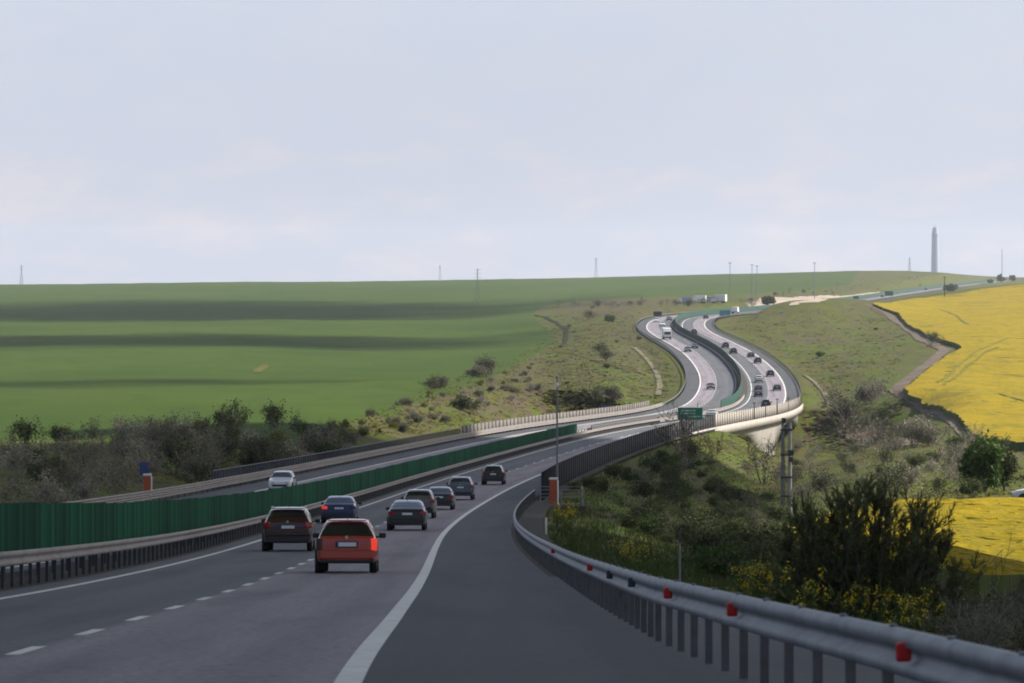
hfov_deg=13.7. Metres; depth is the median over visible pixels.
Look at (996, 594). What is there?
leafy shrub
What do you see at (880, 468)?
leafy shrub
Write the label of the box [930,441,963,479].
bare shrub
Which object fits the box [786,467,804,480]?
bare shrub
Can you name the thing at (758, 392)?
car
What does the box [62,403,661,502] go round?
guardrail
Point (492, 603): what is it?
road shoulder
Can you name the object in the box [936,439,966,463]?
bare shrub
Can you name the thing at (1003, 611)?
bare shrub
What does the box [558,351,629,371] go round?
dirt track
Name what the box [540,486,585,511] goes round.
platform railing
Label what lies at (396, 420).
bare shrub
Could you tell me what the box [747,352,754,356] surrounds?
car
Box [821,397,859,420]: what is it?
bare shrub
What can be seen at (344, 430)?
bare shrub
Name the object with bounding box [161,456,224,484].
bare shrub
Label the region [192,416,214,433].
leafy shrub
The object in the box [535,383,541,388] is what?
bare shrub
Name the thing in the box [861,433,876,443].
hut
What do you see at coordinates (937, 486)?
bare shrub
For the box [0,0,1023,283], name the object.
sky
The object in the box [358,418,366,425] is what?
leafy shrub
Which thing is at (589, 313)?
bare shrub
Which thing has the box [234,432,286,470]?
bare shrub
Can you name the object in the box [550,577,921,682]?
shoulder widening
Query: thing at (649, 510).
leafy shrub
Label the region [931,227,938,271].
tower
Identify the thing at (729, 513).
bare shrub
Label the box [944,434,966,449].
leafy shrub
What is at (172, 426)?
bare shrub
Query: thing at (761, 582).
flowering plant
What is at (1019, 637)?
bare shrub
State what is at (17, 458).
blossoming shrub
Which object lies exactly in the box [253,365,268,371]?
bare patch
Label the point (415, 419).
bare shrub
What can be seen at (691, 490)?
leafy shrub
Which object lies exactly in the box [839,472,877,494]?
bare shrub
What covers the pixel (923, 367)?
dirt track
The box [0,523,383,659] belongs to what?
lane marking
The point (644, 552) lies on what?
flowering plant
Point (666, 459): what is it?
leafy shrub
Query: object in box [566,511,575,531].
flowering plant
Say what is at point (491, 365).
bare shrub
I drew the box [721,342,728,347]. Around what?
car
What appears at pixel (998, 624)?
bare shrub
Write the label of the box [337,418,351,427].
leafy shrub
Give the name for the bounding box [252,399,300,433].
bare shrub
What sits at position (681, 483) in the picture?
leafy shrub
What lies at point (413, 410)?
blossoming shrub
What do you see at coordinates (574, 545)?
grass
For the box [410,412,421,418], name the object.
bare shrub
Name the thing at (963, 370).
crop track
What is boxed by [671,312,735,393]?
guardrail
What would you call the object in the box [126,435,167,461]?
blossoming shrub
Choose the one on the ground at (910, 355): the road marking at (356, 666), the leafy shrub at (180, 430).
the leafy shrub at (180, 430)
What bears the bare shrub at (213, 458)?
on the ground at (910, 355)
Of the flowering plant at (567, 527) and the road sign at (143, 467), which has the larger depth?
the road sign at (143, 467)
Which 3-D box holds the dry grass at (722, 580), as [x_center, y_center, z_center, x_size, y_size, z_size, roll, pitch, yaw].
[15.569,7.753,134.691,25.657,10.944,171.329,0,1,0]
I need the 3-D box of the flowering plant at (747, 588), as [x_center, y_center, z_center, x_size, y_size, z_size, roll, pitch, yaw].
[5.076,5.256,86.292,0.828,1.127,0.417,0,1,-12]
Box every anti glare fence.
[0,424,576,581]
[675,304,773,406]
[829,280,986,298]
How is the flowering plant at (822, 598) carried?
on the ground at (910, 355)
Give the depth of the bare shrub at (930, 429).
576.33 m
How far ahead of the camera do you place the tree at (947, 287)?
2999.49 m
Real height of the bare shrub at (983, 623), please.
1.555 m
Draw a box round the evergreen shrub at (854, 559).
[756,471,987,626]
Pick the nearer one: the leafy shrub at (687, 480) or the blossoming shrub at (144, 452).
the blossoming shrub at (144, 452)
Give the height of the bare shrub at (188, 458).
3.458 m
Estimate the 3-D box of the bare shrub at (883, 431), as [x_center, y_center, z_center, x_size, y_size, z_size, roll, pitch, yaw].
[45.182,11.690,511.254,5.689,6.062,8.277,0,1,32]
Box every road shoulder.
[171,314,699,499]
[362,281,1007,682]
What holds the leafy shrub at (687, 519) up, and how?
on the ground at (910, 355)
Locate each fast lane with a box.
[0,281,995,573]
[0,281,1002,657]
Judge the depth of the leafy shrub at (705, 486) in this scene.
477.80 m
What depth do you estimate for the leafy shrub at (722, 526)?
284.98 m
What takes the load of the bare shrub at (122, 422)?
on the ground at (910, 355)
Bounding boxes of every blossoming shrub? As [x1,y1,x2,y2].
[0,437,47,475]
[23,468,79,502]
[64,464,107,501]
[106,430,144,463]
[119,438,164,476]
[123,416,152,444]
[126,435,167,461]
[146,421,182,447]
[173,448,210,473]
[177,418,199,443]
[239,427,261,446]
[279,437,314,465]
[409,406,418,414]
[460,385,468,394]
[475,394,487,400]
[482,398,491,407]
[485,376,495,381]
[507,393,517,400]
[525,383,534,389]
[886,457,925,494]
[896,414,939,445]
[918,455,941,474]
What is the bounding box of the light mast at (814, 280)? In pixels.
[814,263,814,298]
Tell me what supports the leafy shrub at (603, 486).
on the ground at (910, 355)
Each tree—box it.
[761,296,776,304]
[942,283,950,290]
[949,283,957,291]
[956,429,1008,491]
[997,274,1005,281]
[997,447,1021,490]
[1009,275,1015,280]
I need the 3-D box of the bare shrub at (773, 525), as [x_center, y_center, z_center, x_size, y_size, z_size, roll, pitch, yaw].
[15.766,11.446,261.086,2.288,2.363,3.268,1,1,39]
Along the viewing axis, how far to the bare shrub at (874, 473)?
351.58 m
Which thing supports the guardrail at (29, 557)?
on the median strip
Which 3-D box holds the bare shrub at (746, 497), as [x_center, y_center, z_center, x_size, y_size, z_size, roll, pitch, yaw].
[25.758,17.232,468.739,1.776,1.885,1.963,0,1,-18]
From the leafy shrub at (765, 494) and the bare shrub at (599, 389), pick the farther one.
the bare shrub at (599, 389)
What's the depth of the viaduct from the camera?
724.52 m
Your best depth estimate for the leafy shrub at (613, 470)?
407.51 m
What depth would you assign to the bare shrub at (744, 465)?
557.06 m
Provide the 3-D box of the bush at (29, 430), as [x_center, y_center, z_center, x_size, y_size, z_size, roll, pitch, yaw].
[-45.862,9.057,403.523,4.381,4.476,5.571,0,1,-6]
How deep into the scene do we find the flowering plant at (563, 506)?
257.89 m
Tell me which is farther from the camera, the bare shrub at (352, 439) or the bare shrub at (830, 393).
the bare shrub at (830, 393)
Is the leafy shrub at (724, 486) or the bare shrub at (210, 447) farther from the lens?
the leafy shrub at (724, 486)
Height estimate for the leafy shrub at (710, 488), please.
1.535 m
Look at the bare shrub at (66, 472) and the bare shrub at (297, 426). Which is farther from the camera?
the bare shrub at (297, 426)
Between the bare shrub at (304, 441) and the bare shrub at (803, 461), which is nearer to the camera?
the bare shrub at (304, 441)
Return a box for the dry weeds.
[353,349,571,435]
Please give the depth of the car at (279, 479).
326.99 m
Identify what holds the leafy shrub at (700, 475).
on the ground at (910, 355)
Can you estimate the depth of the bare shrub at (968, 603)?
103.11 m
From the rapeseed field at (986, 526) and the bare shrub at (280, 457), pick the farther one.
the bare shrub at (280, 457)
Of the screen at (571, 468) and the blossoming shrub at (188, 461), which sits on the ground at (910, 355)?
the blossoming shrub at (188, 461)
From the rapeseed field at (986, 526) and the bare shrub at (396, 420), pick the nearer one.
the rapeseed field at (986, 526)
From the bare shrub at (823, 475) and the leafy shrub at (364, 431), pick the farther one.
the leafy shrub at (364, 431)
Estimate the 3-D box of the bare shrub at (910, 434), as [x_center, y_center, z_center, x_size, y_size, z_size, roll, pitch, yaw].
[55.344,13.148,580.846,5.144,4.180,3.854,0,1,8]
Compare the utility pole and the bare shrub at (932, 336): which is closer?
the utility pole
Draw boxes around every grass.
[544,467,824,595]
[694,571,1022,651]
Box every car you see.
[261,506,319,550]
[267,469,296,488]
[312,519,385,572]
[321,496,361,522]
[386,499,430,529]
[401,489,439,517]
[429,487,457,509]
[446,476,476,499]
[481,465,507,484]
[684,346,690,351]
[706,383,714,388]
[706,409,718,416]
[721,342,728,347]
[729,348,736,353]
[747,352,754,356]
[753,357,761,362]
[753,390,763,396]
[754,375,763,381]
[754,385,763,390]
[761,399,770,406]
[766,370,774,376]
[773,384,780,390]
[1011,489,1023,497]
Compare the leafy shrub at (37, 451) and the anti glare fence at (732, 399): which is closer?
the leafy shrub at (37, 451)
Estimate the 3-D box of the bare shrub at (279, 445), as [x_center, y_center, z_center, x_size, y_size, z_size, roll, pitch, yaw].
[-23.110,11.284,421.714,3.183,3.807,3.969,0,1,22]
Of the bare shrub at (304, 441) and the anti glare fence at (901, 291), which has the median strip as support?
the anti glare fence at (901, 291)
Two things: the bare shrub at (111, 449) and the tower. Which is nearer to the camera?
the bare shrub at (111, 449)
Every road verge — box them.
[147,428,531,500]
[511,429,715,678]
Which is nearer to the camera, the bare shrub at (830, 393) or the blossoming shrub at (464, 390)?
the blossoming shrub at (464, 390)
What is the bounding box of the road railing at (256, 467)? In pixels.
[212,428,461,488]
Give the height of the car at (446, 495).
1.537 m
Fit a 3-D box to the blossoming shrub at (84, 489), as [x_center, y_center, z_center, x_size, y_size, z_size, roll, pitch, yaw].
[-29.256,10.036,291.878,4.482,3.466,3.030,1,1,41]
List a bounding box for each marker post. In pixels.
[545,518,546,534]
[678,533,680,581]
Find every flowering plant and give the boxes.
[552,507,561,528]
[553,498,569,519]
[556,505,573,529]
[556,511,571,535]
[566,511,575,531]
[610,539,629,553]
[611,542,626,559]
[618,539,637,568]
[619,548,630,566]
[622,549,634,567]
[624,542,640,566]
[624,553,641,565]
[630,544,644,563]
[638,542,649,563]
[642,546,656,568]
[726,560,765,595]
[732,568,768,595]
[737,563,750,582]
[742,574,781,600]
[744,559,761,573]
[748,564,777,600]
[750,567,777,597]
[755,570,790,601]
[774,561,826,608]
[790,579,815,608]
[800,582,835,611]
[813,594,828,611]
[835,584,870,617]
[844,584,891,623]
[845,592,870,619]
[850,576,896,622]
[872,594,912,626]
[886,595,911,627]
[895,595,945,634]
[898,586,932,630]
[898,608,933,630]
[908,598,950,631]
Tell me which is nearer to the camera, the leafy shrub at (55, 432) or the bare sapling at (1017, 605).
the bare sapling at (1017, 605)
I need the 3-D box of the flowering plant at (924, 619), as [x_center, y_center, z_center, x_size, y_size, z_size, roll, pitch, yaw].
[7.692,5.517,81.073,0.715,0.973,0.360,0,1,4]
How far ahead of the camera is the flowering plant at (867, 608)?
81.49 m
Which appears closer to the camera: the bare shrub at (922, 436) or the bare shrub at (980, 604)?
the bare shrub at (980, 604)
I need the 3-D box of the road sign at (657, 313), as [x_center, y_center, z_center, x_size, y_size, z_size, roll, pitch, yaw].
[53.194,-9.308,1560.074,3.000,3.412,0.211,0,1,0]
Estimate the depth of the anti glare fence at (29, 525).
157.90 m
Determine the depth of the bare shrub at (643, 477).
410.65 m
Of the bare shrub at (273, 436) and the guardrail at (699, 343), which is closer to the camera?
the bare shrub at (273, 436)
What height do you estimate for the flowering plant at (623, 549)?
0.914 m
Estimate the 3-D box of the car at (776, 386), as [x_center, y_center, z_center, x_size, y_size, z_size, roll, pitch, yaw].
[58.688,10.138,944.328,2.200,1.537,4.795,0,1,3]
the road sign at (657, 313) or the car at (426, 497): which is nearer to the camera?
the car at (426, 497)
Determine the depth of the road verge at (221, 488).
415.58 m
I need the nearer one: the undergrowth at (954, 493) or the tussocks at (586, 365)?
the undergrowth at (954, 493)
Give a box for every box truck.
[662,328,670,339]
[678,297,692,303]
[693,295,705,302]
[704,296,715,302]
[711,295,726,302]
[732,307,738,313]
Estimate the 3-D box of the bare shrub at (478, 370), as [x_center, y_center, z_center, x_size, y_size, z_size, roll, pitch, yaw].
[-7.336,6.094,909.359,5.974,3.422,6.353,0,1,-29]
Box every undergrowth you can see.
[339,341,605,435]
[698,438,1023,498]
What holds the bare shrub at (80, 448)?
on the ground at (910, 355)
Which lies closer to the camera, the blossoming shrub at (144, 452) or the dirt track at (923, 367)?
the blossoming shrub at (144, 452)
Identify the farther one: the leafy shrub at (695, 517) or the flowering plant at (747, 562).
the leafy shrub at (695, 517)
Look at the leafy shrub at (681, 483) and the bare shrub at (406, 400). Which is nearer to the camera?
the leafy shrub at (681, 483)
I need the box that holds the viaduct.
[497,398,802,455]
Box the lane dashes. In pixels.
[4,323,768,654]
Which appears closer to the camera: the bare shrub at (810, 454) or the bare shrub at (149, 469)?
the bare shrub at (149, 469)
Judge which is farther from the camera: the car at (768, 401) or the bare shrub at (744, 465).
the car at (768, 401)
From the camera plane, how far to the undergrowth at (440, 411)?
828.74 m
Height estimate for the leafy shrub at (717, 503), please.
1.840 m
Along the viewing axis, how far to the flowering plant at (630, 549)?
145.62 m
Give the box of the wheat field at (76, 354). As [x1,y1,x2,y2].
[0,271,857,444]
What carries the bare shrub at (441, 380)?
on the wheat field at (76, 354)
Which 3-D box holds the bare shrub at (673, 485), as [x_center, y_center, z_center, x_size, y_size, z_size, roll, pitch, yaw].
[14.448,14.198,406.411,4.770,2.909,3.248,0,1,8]
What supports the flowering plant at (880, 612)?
on the ground at (910, 355)
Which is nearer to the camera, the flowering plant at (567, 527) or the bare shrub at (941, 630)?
the bare shrub at (941, 630)
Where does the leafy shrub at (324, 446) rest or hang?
on the ground at (910, 355)
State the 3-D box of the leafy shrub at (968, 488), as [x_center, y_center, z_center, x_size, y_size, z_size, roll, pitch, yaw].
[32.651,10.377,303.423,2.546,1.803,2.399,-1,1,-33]
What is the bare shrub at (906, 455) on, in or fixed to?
on the ground at (910, 355)
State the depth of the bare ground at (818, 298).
2431.84 m
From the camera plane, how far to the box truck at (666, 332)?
1268.32 m
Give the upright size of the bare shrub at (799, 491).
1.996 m
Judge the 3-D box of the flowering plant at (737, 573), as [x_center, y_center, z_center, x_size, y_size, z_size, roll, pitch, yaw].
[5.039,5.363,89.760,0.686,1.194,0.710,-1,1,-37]
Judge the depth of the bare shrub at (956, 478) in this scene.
332.61 m
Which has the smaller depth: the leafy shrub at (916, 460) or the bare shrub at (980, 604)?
the bare shrub at (980, 604)
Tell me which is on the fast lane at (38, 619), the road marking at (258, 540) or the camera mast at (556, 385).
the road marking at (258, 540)
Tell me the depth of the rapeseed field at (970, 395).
1040.97 m
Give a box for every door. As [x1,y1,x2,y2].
[145,480,149,486]
[551,484,555,490]
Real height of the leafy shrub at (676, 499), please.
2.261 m
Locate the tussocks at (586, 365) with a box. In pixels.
[532,312,680,409]
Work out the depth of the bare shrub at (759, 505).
349.80 m
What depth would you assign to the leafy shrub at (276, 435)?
463.89 m
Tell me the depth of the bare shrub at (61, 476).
301.74 m
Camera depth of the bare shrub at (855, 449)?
592.68 m
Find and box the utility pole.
[780,418,794,512]
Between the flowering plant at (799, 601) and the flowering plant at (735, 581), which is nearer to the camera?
the flowering plant at (799, 601)
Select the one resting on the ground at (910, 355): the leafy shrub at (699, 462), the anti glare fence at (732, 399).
the leafy shrub at (699, 462)
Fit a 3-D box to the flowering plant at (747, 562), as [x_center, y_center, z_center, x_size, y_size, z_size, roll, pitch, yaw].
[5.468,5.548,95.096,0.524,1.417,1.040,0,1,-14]
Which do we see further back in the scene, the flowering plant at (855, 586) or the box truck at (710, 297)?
the box truck at (710, 297)
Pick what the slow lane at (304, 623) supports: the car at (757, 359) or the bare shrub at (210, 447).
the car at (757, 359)
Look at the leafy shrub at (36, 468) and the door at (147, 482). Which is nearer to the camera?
the door at (147, 482)
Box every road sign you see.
[140,462,147,475]
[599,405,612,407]
[653,311,661,317]
[678,403,702,439]
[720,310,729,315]
[885,291,892,295]
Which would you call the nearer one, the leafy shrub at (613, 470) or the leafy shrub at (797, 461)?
the leafy shrub at (613, 470)
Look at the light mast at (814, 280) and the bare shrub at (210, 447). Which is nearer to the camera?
the bare shrub at (210, 447)
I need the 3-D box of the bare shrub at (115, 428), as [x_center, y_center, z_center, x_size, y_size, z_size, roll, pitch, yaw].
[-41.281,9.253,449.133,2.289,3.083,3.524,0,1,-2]
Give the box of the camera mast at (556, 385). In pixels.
[548,377,558,477]
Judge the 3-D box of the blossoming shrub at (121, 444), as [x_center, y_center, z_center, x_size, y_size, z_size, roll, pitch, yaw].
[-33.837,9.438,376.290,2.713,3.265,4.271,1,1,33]
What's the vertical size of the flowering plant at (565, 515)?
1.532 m
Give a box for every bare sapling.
[954,532,1013,616]
[995,576,1023,631]
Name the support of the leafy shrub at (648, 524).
on the ground at (910, 355)
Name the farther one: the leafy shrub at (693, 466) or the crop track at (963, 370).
the crop track at (963, 370)
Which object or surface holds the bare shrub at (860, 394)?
on the ground at (910, 355)
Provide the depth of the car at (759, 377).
993.26 m
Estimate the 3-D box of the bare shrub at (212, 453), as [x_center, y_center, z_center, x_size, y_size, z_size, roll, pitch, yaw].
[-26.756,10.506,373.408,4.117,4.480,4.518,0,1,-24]
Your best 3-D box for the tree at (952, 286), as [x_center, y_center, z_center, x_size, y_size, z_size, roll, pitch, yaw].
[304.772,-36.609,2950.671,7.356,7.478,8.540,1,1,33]
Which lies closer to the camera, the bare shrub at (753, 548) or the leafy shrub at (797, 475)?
the bare shrub at (753, 548)
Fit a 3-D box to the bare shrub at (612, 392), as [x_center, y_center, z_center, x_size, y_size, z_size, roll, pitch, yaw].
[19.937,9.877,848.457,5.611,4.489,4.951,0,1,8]
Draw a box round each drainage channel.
[632,347,662,394]
[803,374,832,412]
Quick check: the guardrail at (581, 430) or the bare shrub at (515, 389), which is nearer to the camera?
the guardrail at (581, 430)
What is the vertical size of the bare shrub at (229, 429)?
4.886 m
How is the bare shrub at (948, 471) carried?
on the ground at (910, 355)
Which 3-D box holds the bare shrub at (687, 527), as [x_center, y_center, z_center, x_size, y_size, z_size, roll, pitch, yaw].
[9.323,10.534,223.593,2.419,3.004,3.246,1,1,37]
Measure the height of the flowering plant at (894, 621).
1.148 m
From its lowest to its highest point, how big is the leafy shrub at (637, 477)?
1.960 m
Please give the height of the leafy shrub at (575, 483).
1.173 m
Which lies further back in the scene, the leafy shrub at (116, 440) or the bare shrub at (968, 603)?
the leafy shrub at (116, 440)
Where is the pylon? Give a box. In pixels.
[474,269,480,304]
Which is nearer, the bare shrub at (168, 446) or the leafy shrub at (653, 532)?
the leafy shrub at (653, 532)
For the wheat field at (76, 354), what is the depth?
1438.99 m
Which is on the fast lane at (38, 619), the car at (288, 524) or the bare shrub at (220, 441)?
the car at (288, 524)
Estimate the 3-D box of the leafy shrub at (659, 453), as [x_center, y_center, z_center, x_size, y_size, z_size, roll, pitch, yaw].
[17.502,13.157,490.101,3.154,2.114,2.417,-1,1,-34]
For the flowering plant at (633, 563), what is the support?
on the ground at (910, 355)
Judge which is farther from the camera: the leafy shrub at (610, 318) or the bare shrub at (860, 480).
the leafy shrub at (610, 318)
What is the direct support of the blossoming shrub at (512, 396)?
on the ground at (910, 355)
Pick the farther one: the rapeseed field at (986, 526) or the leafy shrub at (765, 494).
the leafy shrub at (765, 494)
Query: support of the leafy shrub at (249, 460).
on the ground at (910, 355)
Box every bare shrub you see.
[0,429,27,467]
[0,460,49,502]
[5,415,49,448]
[38,454,98,501]
[39,428,85,460]
[40,468,84,502]
[47,456,81,484]
[60,443,110,499]
[61,434,110,467]
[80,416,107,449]
[86,429,138,469]
[91,459,140,501]
[102,415,152,449]
[102,450,148,491]
[110,415,123,435]
[112,411,132,435]
[118,453,168,488]
[132,418,173,451]
[132,442,163,479]
[140,412,161,434]
[142,416,159,445]
[142,442,164,460]
[144,414,183,445]
[151,433,199,476]
[152,414,178,451]
[161,411,213,456]
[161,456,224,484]
[169,408,204,440]
[172,444,209,479]
[184,439,227,480]
[187,430,220,453]
[190,442,233,479]
[196,421,245,456]
[197,424,239,467]
[198,425,238,459]
[203,429,261,467]
[209,397,241,430]
[219,404,252,432]
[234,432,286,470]
[237,428,285,456]
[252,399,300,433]
[253,440,283,470]
[261,437,297,464]
[264,446,293,467]
[283,430,325,457]
[287,415,316,436]
[292,421,344,453]
[305,420,338,441]
[311,426,350,451]
[321,421,351,439]
[340,428,360,446]
[364,407,375,416]
[383,416,402,423]
[397,419,409,432]
[399,396,414,405]
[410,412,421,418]
[412,414,423,422]
[418,374,443,391]
[429,372,450,388]
[429,412,439,419]
[440,415,451,423]
[463,362,489,376]
[472,352,498,375]
[473,388,485,396]
[487,385,494,391]
[508,385,521,392]
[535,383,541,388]
[581,381,606,402]
[583,309,597,320]
[589,340,608,353]
[598,347,616,360]
[602,380,624,400]
[635,449,658,472]
[637,467,653,482]
[647,403,711,470]
[649,476,687,498]
[656,509,698,542]
[658,468,679,481]
[660,514,713,555]
[674,457,692,473]
[677,431,714,468]
[694,517,794,560]
[696,429,729,469]
[699,529,799,579]
[705,475,726,487]
[711,506,743,521]
[734,434,785,483]
[736,460,758,475]
[738,491,754,503]
[743,502,770,529]
[746,491,771,514]
[746,509,783,539]
[760,461,787,489]
[765,530,783,544]
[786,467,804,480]
[786,482,807,498]
[792,435,805,450]
[794,475,823,498]
[800,451,818,472]
[802,446,819,463]
[806,462,838,493]
[807,467,839,494]
[814,379,858,407]
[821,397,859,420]
[827,396,888,451]
[828,395,866,425]
[834,449,848,461]
[838,456,856,476]
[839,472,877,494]
[845,442,867,456]
[851,420,897,452]
[853,376,888,403]
[860,465,888,485]
[861,373,889,402]
[865,416,913,459]
[871,447,895,466]
[874,458,911,499]
[880,434,901,451]
[882,388,909,407]
[890,432,907,454]
[895,448,914,463]
[900,424,937,447]
[910,417,939,445]
[913,599,961,639]
[919,418,952,445]
[922,330,945,346]
[922,475,951,494]
[928,582,1020,649]
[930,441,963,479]
[932,570,954,594]
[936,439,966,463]
[938,603,983,626]
[939,464,961,477]
[941,588,1023,652]
[941,604,969,624]
[942,606,1013,648]
[943,464,963,488]
[947,442,966,463]
[949,592,985,616]
[957,591,982,615]
[957,603,1023,649]
[958,431,974,458]
[960,426,983,444]
[964,632,1007,649]
[965,421,991,440]
[965,593,1009,615]
[972,601,1018,628]
[993,616,1023,652]
[1002,587,1023,620]
[1003,591,1023,620]
[1009,587,1023,606]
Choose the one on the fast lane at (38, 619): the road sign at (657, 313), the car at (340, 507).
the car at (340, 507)
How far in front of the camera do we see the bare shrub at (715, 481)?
489.37 m
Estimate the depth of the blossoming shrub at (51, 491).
268.09 m
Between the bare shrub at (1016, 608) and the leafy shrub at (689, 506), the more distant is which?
the leafy shrub at (689, 506)
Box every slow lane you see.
[0,281,1005,682]
[261,315,715,490]
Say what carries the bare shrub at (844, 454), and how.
on the ground at (910, 355)
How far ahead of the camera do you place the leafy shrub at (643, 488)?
375.19 m
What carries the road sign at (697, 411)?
on the ground at (910, 355)
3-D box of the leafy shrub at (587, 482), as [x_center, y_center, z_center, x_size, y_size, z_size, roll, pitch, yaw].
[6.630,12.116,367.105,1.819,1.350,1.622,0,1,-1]
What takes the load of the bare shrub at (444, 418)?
on the ground at (910, 355)
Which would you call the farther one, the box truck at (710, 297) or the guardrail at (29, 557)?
the box truck at (710, 297)
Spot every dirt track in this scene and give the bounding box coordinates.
[535,314,568,346]
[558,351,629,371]
[836,426,920,445]
[865,304,950,389]
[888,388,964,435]
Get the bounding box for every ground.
[0,271,1023,576]
[746,292,878,305]
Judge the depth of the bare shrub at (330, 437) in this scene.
469.20 m
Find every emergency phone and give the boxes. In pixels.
[143,474,152,499]
[549,478,559,508]
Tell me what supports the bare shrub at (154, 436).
on the ground at (910, 355)
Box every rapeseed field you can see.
[792,497,1023,607]
[873,284,1023,451]
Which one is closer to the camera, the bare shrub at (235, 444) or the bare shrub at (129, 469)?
the bare shrub at (129, 469)
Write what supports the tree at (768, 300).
on the bare ground at (818, 298)
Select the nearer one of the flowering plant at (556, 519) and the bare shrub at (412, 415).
the flowering plant at (556, 519)
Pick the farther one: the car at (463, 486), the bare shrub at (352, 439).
the bare shrub at (352, 439)
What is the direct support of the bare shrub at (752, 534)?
on the ground at (910, 355)
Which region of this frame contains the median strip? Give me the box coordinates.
[0,281,996,590]
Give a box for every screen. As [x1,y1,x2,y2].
[462,401,648,438]
[541,415,714,500]
[715,395,800,426]
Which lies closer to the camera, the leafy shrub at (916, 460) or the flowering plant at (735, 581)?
the flowering plant at (735, 581)
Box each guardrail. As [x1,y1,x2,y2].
[0,418,660,588]
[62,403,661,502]
[513,490,1023,682]
[577,420,644,434]
[591,404,719,431]
[636,311,692,405]
[660,394,744,422]
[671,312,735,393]
[714,311,801,399]
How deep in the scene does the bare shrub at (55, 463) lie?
329.32 m
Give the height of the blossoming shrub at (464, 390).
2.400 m
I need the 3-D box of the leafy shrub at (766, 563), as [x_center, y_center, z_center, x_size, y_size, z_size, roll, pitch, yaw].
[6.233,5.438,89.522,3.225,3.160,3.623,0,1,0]
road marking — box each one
[0,288,935,598]
[0,323,732,568]
[255,293,883,491]
[334,291,924,682]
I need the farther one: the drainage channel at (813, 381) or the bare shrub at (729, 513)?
the drainage channel at (813, 381)
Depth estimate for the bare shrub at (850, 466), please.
483.15 m
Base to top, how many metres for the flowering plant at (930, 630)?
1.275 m
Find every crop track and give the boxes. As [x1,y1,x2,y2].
[936,337,1009,381]
[944,347,996,383]
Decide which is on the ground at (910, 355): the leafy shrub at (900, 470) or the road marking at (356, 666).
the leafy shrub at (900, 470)
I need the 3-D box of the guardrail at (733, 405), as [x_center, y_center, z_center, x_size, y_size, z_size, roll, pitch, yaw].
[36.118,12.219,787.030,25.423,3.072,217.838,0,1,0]
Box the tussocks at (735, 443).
[724,309,909,450]
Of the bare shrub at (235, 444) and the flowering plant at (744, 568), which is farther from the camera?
the bare shrub at (235, 444)
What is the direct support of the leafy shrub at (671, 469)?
on the ground at (910, 355)
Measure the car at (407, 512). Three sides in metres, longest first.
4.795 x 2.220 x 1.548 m
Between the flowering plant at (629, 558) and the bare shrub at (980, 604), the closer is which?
the bare shrub at (980, 604)
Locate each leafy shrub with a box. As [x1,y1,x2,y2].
[17,442,69,470]
[27,459,57,483]
[47,422,84,442]
[108,433,129,445]
[155,424,192,444]
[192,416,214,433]
[235,452,263,467]
[265,425,291,443]
[311,436,348,457]
[334,430,346,448]
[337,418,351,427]
[357,427,369,435]
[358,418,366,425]
[388,421,397,427]
[455,393,481,411]
[565,480,583,491]
[580,476,597,487]
[588,477,609,493]
[602,462,625,478]
[604,314,616,322]
[617,511,653,530]
[620,473,634,480]
[622,466,633,475]
[622,504,644,516]
[629,479,653,498]
[633,470,655,483]
[636,498,681,519]
[637,514,675,535]
[643,519,679,536]
[647,508,680,535]
[650,458,664,473]
[652,447,672,460]
[656,532,675,544]
[657,463,682,479]
[658,454,683,467]
[659,493,687,508]
[668,477,685,488]
[668,519,738,567]
[674,483,698,496]
[675,477,690,485]
[679,509,705,532]
[679,512,705,523]
[680,499,694,509]
[682,506,723,524]
[684,510,721,530]
[687,457,697,470]
[690,540,757,578]
[693,523,710,536]
[695,458,704,466]
[695,469,710,478]
[697,525,721,536]
[702,482,713,490]
[706,483,717,492]
[707,493,723,506]
[708,478,731,489]
[713,485,734,500]
[713,498,726,506]
[719,518,734,531]
[723,516,756,534]
[725,485,741,493]
[731,486,751,503]
[733,507,752,518]
[736,488,766,501]
[736,534,869,607]
[760,492,775,500]
[761,493,772,500]
[762,499,790,521]
[792,458,805,465]
[792,464,804,478]
[816,351,824,356]
[873,462,888,477]
[890,462,914,488]
[902,451,928,467]
[918,450,942,462]
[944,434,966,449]
[955,475,986,497]
[979,618,1023,652]
[986,578,1007,604]
[990,433,1012,447]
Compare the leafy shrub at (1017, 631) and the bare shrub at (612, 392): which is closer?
the leafy shrub at (1017, 631)
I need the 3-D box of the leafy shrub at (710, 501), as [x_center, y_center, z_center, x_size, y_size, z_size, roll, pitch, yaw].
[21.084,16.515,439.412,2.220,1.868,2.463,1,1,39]

